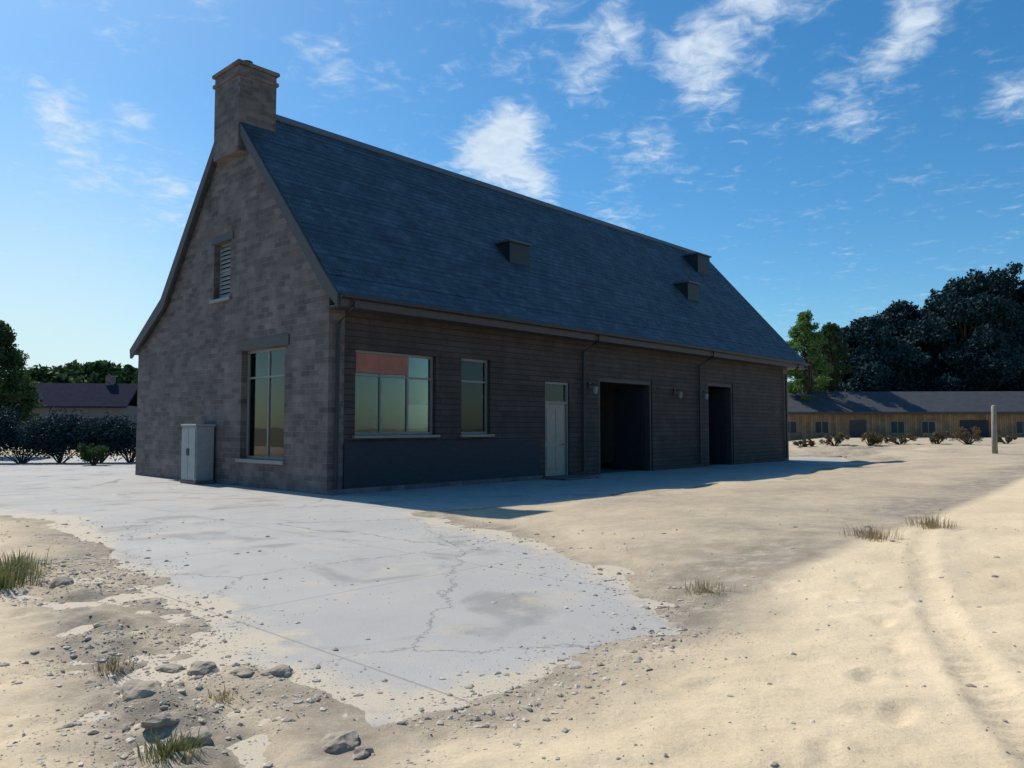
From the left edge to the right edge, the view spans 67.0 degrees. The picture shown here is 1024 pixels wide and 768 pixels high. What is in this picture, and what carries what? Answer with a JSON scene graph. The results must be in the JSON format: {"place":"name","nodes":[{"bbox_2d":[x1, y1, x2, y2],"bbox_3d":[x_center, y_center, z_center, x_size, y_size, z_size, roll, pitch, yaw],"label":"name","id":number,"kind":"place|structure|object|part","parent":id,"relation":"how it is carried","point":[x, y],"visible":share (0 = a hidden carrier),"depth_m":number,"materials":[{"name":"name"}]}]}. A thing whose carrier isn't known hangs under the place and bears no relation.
{"place":"outdoors","nodes":[
{"label":"outdoors","id":0,"kind":"place"},
{"bbox_2d":[0,456,866,767],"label":"pavement","id":1,"kind":"structure","parent":0,"point":[408,630],"depth_m":8.31,"materials":[{"name":"concrete"}]},
{"bbox_2d":[0,404,26,460],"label":"hedge bush","id":2,"kind":"object","parent":1,"relation":"on","point":[2,439],"visible":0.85,"depth_m":34.39,"materials":[{"name":"green plant"}]},
{"bbox_2d":[0,405,67,462],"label":"hedge bush","id":3,"kind":"object","parent":1,"relation":"on","point":[25,441],"visible":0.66,"depth_m":34.34,"materials":[{"name":"green plant"}]},
{"bbox_2d":[18,409,97,462],"bbox_3d":[-20.299,2.383,34.781,3.734,2.572,2.148,0,-3,0],"label":"hedge bush","id":4,"kind":"object","parent":1,"relation":"on","point":[64,425],"visible":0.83,"depth_m":34.34,"materials":[{"name":"green plant"}]},
{"bbox_2d":[77,443,109,464],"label":"bush","id":5,"kind":"object","parent":1,"relation":"on","point":[89,453],"visible":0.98,"depth_m":32.45,"materials":[{"name":"green plant"}]},
{"bbox_2d":[53,415,134,462],"bbox_3d":[-18.650,2.532,34.950,3.386,2.292,2.236,0,-3,0],"label":"hedge bush","id":6,"kind":"object","parent":1,"relation":"on","point":[122,430],"visible":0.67,"depth_m":34.65,"materials":[{"name":"green plant"}]},
{"bbox_2d":[94,412,136,462],"bbox_3d":[-17.445,2.474,35.068,3.267,2.425,2.037,0,-3,0],"label":"hedge bush","id":7,"kind":"object","parent":1,"relation":"on","point":[131,447],"visible":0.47,"depth_m":34.73,"materials":[{"name":"green plant"}]},
{"bbox_2d":[180,424,215,484],"bbox_3d":[-9.012,1.995,22.154,0.980,1.690,0.590,-3,-4,43],"label":"utility cabinet","id":8,"kind":"object","parent":1,"relation":"on","point":[197,455],"visible":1,"depth_m":21.88,"materials":[{"name":"grey metal"}]},
{"bbox_3d":[-9.355,1.973,22.114,0.420,1.410,0.047,-3,-4,43],"label":"door","id":9,"kind":"part","parent":8,"relation":"part of","materials":[{"name":"grey paint"}]},
{"bbox_3d":[-9.038,1.955,21.800,0.420,1.410,0.047,-3,-4,43],"label":"door","id":10,"kind":"part","parent":8,"relation":"part of","materials":[{"name":"grey paint"}]},
{"bbox_2d":[130,59,809,494],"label":"steep roofed building","id":11,"kind":"structure","parent":0,"point":[332,313],"depth_m":23.09,"materials":[{"name":"brick"}]},
{"bbox_2d":[209,243,231,303],"bbox_3d":[-8.309,-3.229,22.393,1.200,1.748,0.330,-3,-4,43],"label":"louvered vent","id":12,"kind":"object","parent":11,"relation":"in","point":[225,250],"depth_m":22.56,"materials":[{"name":"metal"}]},
{"bbox_2d":[235,347,284,464],"bbox_3d":[-6.548,0.576,20.584,2.450,3.048,0.400,-3,-4,43],"label":"window","id":13,"kind":"structure","parent":11,"relation":"in","point":[266,367],"depth_m":20.74,"materials":[{"name":"glass"}]},
{"bbox_2d":[352,350,439,437],"bbox_3d":[-2.997,0.292,19.985,0.335,2.188,2.780,-3,-4,43],"label":"window","id":14,"kind":"structure","parent":11,"relation":"in","point":[416,416],"depth_m":20.12,"materials":[{"name":"glass"}]},
{"bbox_2d":[459,358,494,436],"bbox_3d":[-1.065,0.393,22.052,0.335,2.218,1.310,-3,-4,43],"label":"window","id":15,"kind":"structure","parent":11,"relation":"in","point":[473,371],"depth_m":22.16,"materials":[{"name":"glass"}]},
{"bbox_2d":[545,381,567,476],"bbox_3d":[1.361,1.461,24.693,0.162,3.040,1.196,-3,-4,43],"label":"door","id":16,"kind":"structure","parent":11,"relation":"in","point":[556,393],"depth_m":24.75,"materials":[{"name":"paint"}]},
{"bbox_2d":[614,387,643,469],"bbox_3d":[4.386,1.666,29.170,1.280,3.070,0.060,-3,-4,43],"label":"door leaf","id":17,"kind":"structure","parent":11,"relation":"in","point":[628,402],"depth_m":29.12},
{"bbox_2d":[708,389,725,463],"bbox_3d":[8.715,1.850,33.813,1.280,3.220,0.060,-3,-4,43],"label":"door leaf","id":18,"kind":"structure","parent":11,"relation":"in","point":[716,397],"depth_m":33.59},
{"bbox_2d":[0,437,1023,767],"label":"sand","id":19,"kind":"structure","parent":0,"point":[830,677],"depth_m":5.34,"materials":[{"name":"beige sand"}]},
{"bbox_2d":[0,547,52,574],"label":"grass tuft","id":20,"kind":"object","parent":19,"relation":"on","point":[33,561],"visible":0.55,"depth_m":8.49,"materials":[{"name":"plant"}]},
{"bbox_2d":[0,551,62,591],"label":"grass tuft","id":21,"kind":"object","parent":19,"relation":"on","point":[11,580],"visible":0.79,"depth_m":7.77,"materials":[{"name":"green plant"}]},
{"bbox_2d":[49,575,73,587],"bbox_3d":[-4.407,1.946,7.596,0.220,0.120,0.279,1,-3,-9],"label":"rock","id":22,"kind":"object","parent":19,"relation":"on","point":[61,580],"visible":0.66,"depth_m":7.51,"materials":[{"name":"grey stone"}]},
{"bbox_2d":[93,621,111,627],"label":"rock","id":23,"kind":"object","parent":19,"relation":"on","point":[99,624],"visible":0.56,"depth_m":6.15,"materials":[{"name":"grey stone"}]},
{"bbox_2d":[90,651,137,675],"bbox_3d":[-2.564,1.798,4.997,0.306,0.114,0.326,0,-3,0],"label":"grass tuft","id":24,"kind":"object","parent":19,"relation":"on","point":[114,665],"visible":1,"depth_m":5.00,"materials":[{"name":"plant"}]},
{"bbox_2d":[122,679,161,700],"bbox_3d":[-2.167,1.799,4.541,0.239,0.109,0.308,1,-3,-19],"label":"rock","id":25,"kind":"object","parent":19,"relation":"on","point":[132,689],"visible":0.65,"depth_m":4.47,"materials":[{"name":"grey stone"}]},
{"bbox_2d":[140,713,179,728],"bbox_3d":[-1.833,1.755,4.035,0.189,0.063,0.122,2,-4,-26],"label":"rock","id":26,"kind":"object","parent":19,"relation":"on","point":[160,720],"visible":1,"depth_m":4.00,"materials":[{"name":"grey stone"}]},
{"bbox_2d":[126,721,208,766],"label":"grass tuft","id":27,"kind":"object","parent":19,"relation":"on","point":[168,750],"visible":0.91,"depth_m":3.62,"materials":[{"name":"green plant"}]},
{"bbox_2d":[154,663,186,672],"bbox_3d":[-2.265,1.890,5.127,0.259,0.062,0.142,-1,-3,17],"label":"rock","id":28,"kind":"object","parent":19,"relation":"on","point":[172,668],"visible":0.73,"depth_m":5.08,"materials":[{"name":"grey stone"}]},
{"bbox_2d":[174,726,211,749],"bbox_3d":[-1.583,1.761,3.851,0.161,0.077,0.201,-2,-4,32],"label":"rock","id":29,"kind":"object","parent":19,"relation":"on","point":[207,738],"visible":0.59,"depth_m":3.82,"materials":[{"name":"grey stone"}]},
{"bbox_2d":[187,661,219,675],"bbox_3d":[-2.040,1.875,5.088,0.216,0.101,0.210,-3,-4,42],"label":"rock","id":30,"kind":"object","parent":19,"relation":"on","point":[201,668],"visible":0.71,"depth_m":5.04,"materials":[{"name":"grey stone"}]},
{"bbox_2d":[198,682,242,705],"bbox_3d":[-1.692,1.825,4.546,0.314,0.104,0.290,0,-3,0],"label":"grass tuft","id":31,"kind":"object","parent":19,"relation":"on","point":[224,695],"visible":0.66,"depth_m":4.54,"materials":[{"name":"beige plant"}]},
{"bbox_2d":[229,668,254,676],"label":"rock","id":32,"kind":"object","parent":19,"relation":"on","point":[245,672],"visible":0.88,"depth_m":4.92,"materials":[{"name":"grey stone"}]},
{"bbox_2d":[261,664,294,677],"bbox_3d":[-1.516,1.869,5.011,0.237,0.086,0.196,2,-4,-29],"label":"rock","id":33,"kind":"object","parent":19,"relation":"on","point":[284,670],"visible":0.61,"depth_m":4.96,"materials":[{"name":"grey stone"}]},
{"bbox_2d":[321,730,358,754],"bbox_3d":[-0.855,1.793,3.871,0.198,0.086,0.230,-1,-3,22],"label":"rock","id":34,"kind":"object","parent":19,"relation":"on","point":[340,742],"visible":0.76,"depth_m":3.83,"materials":[{"name":"grey stone"}]},
{"bbox_2d":[352,746,373,759],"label":"rock","id":35,"kind":"object","parent":19,"relation":"on","point":[361,752],"visible":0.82,"depth_m":3.71,"materials":[{"name":"grey stone"}]},
{"bbox_2d":[678,576,739,596],"bbox_3d":[1.893,1.913,7.349,0.608,0.161,0.559,0,-3,0],"label":"grass tuft","id":36,"kind":"object","parent":19,"relation":"on","point":[706,591],"visible":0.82,"depth_m":7.32,"materials":[{"name":"beige plant"}]},
{"bbox_2d":[792,437,815,446],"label":"dry bush","id":37,"kind":"object","parent":19,"relation":"on","point":[811,443],"visible":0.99,"depth_m":45.69,"materials":[{"name":"brown plant"}]},
{"bbox_2d":[819,431,849,445],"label":"dry bush","id":38,"kind":"object","parent":19,"relation":"on","point":[837,439],"visible":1,"depth_m":45.38,"materials":[{"name":"brown plant"}]},
{"bbox_2d":[838,523,905,541],"bbox_3d":[4.581,1.858,9.826,0.855,0.233,0.894,0,-3,0],"label":"grass tuft","id":39,"kind":"object","parent":19,"relation":"on","point":[870,533],"visible":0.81,"depth_m":9.74,"materials":[{"name":"beige plant"}]},
{"bbox_2d":[860,431,884,445],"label":"dry bush","id":40,"kind":"object","parent":19,"relation":"on","point":[872,440],"visible":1,"depth_m":44.98,"materials":[{"name":"brown plant"}]},
{"bbox_2d":[884,432,917,443],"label":"dry bush","id":41,"kind":"object","parent":19,"relation":"on","point":[902,439],"visible":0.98,"depth_m":45.81,"materials":[{"name":"brown plant"}]},
{"bbox_2d":[788,391,1023,439],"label":"shed","id":42,"kind":"structure","parent":19,"relation":"on","point":[858,414],"depth_m":59.51,"materials":[{"name":"brown wood"}]},
{"bbox_2d":[788,421,796,433],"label":"window","id":43,"kind":"structure","parent":42,"relation":"in","point":[792,425],"depth_m":59.66,"materials":[{"name":"glass"}]},
{"bbox_2d":[814,421,828,433],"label":"window","id":44,"kind":"structure","parent":42,"relation":"in","point":[820,427],"depth_m":59.54,"materials":[{"name":"glass"}]},
{"bbox_2d":[850,420,865,437],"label":"door","id":45,"kind":"structure","parent":42,"relation":"in","point":[857,427],"depth_m":59.39,"materials":[{"name":"black metal"}]},
{"bbox_2d":[890,421,904,433],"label":"window","id":46,"kind":"structure","parent":42,"relation":"in","point":[896,427],"depth_m":59.25,"materials":[{"name":"glass"}]},
{"bbox_2d":[921,421,935,433],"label":"window","id":47,"kind":"structure","parent":42,"relation":"in","point":[927,427],"depth_m":59.12,"materials":[{"name":"glass"}]},
{"bbox_2d":[960,420,988,436],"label":"door","id":48,"kind":"structure","parent":42,"relation":"in","point":[983,425],"depth_m":58.93,"materials":[{"name":"black metal"}]},
{"bbox_2d":[1015,421,1023,433],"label":"window","id":49,"kind":"structure","parent":42,"relation":"in","point":[1019,425],"depth_m":58.77,"materials":[{"name":"glass"}]},
{"bbox_2d":[900,511,959,529],"bbox_3d":[6.019,1.955,11.163,0.858,0.232,0.858,0,-3,0],"label":"grass tuft","id":50,"kind":"object","parent":19,"relation":"on","point":[931,523],"visible":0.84,"depth_m":11.03,"materials":[{"name":"beige plant"}]},
{"bbox_2d":[923,431,951,443],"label":"dry bush","id":51,"kind":"object","parent":19,"relation":"on","point":[936,437],"visible":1,"depth_m":45.40,"materials":[{"name":"brown plant"}]},
{"bbox_2d":[948,426,983,443],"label":"dry bush","id":52,"kind":"object","parent":19,"relation":"on","point":[965,437],"visible":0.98,"depth_m":45.01,"materials":[{"name":"brown plant"}]},
{"bbox_2d":[991,405,997,453],"bbox_3d":[23.953,2.349,38.429,0.257,2.600,0.257,0,-3,0],"label":"wooden post","id":53,"kind":"object","parent":19,"relation":"on","point":[994,430],"visible":0.85,"depth_m":38.35,"materials":[{"name":"grey wood"}]},
{"bbox_2d":[997,433,1017,442],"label":"dry bush","id":54,"kind":"object","parent":19,"relation":"on","point":[1008,439],"visible":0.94,"depth_m":45.72,"materials":[{"name":"brown plant"}]},
{"bbox_2d":[0,504,1023,767],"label":"gravel","id":55,"kind":"structure","parent":0,"point":[276,718],"depth_m":5.09,"materials":[{"name":"grey gravel"}]},
{"bbox_2d":[0,0,1023,380],"label":"sky","id":56,"kind":"structure","parent":0,"point":[840,161],"materials":[{"name":"blue"}]},
{"label":"ground","id":57,"kind":"structure","parent":0,"visible":0},
{"bbox_2d":[0,320,46,426],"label":"broadleaf tree","id":58,"kind":"object","parent":57,"relation":"on","point":[16,386],"visible":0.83,"depth_m":42.07,"materials":[{"name":"green plant"}]},
{"bbox_2d":[25,364,71,382],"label":"broadleaf tree","id":59,"kind":"object","parent":57,"relation":"on","point":[42,374],"visible":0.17,"depth_m":118.98,"materials":[{"name":"green plant"}]},
{"bbox_2d":[52,359,83,377],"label":"broadleaf tree","id":60,"kind":"object","parent":57,"relation":"on","point":[75,366],"visible":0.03,"depth_m":128.32,"materials":[{"name":"green plant"}]},
{"bbox_2d":[9,375,137,441],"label":"distant house","id":61,"kind":"structure","parent":57,"relation":"on","point":[92,401],"depth_m":71.06,"materials":[{"name":"purple stone"}]},
{"bbox_2d":[86,417,98,424],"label":"window","id":62,"kind":"structure","parent":61,"relation":"in","point":[92,418],"depth_m":70.17,"materials":[{"name":"paint"}]},
{"bbox_2d":[69,359,132,383],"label":"broadleaf tree","id":63,"kind":"object","parent":57,"relation":"on","point":[97,371],"visible":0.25,"depth_m":123.46,"materials":[{"name":"green plant"}]},
{"bbox_2d":[104,363,137,383],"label":"broadleaf tree","id":64,"kind":"object","parent":57,"relation":"on","point":[132,370],"visible":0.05,"depth_m":126.30,"materials":[{"name":"green plant"}]},
{"bbox_2d":[786,309,833,400],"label":"young tree","id":65,"kind":"object","parent":57,"relation":"on","point":[803,336],"visible":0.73,"depth_m":61.88,"materials":[{"name":"green plant"}]},
{"bbox_2d":[812,322,854,391],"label":"young tree","id":66,"kind":"object","parent":57,"relation":"on","point":[832,331],"visible":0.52,"depth_m":63.84,"materials":[{"name":"green plant"}]},
{"bbox_2d":[797,327,878,391],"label":"broadleaf tree","id":67,"kind":"object","parent":57,"relation":"on","point":[850,351],"visible":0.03,"depth_m":70.53,"materials":[{"name":"green plant"}]},
{"bbox_2d":[802,315,932,391],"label":"broadleaf tree","id":68,"kind":"object","parent":57,"relation":"on","point":[869,337],"visible":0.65,"depth_m":67.52,"materials":[{"name":"green plant"}]},
{"bbox_2d":[875,299,955,386],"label":"broadleaf tree","id":69,"kind":"object","parent":57,"relation":"on","point":[899,314],"visible":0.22,"depth_m":73.03,"materials":[{"name":"green plant"}]},
{"bbox_2d":[904,288,994,391],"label":"broadleaf tree","id":70,"kind":"object","parent":57,"relation":"on","point":[928,368],"visible":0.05,"depth_m":70.37,"materials":[{"name":"green plant"}]},
{"bbox_2d":[900,269,1023,390],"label":"broadleaf tree","id":71,"kind":"object","parent":57,"relation":"on","point":[963,308],"visible":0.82,"depth_m":67.76,"materials":[{"name":"green plant"}]},
{"bbox_2d":[952,261,1023,390],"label":"broadleaf tree","id":72,"kind":"object","parent":57,"relation":"on","point":[1004,280],"visible":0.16,"depth_m":71.49,"materials":[{"name":"green plant"}]},
{"bbox_2d":[999,285,1023,383],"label":"broadleaf tree","id":73,"kind":"object","parent":57,"relation":"on","point":[1021,304],"visible":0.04,"depth_m":70.60,"materials":[{"name":"green plant"}]}
]}

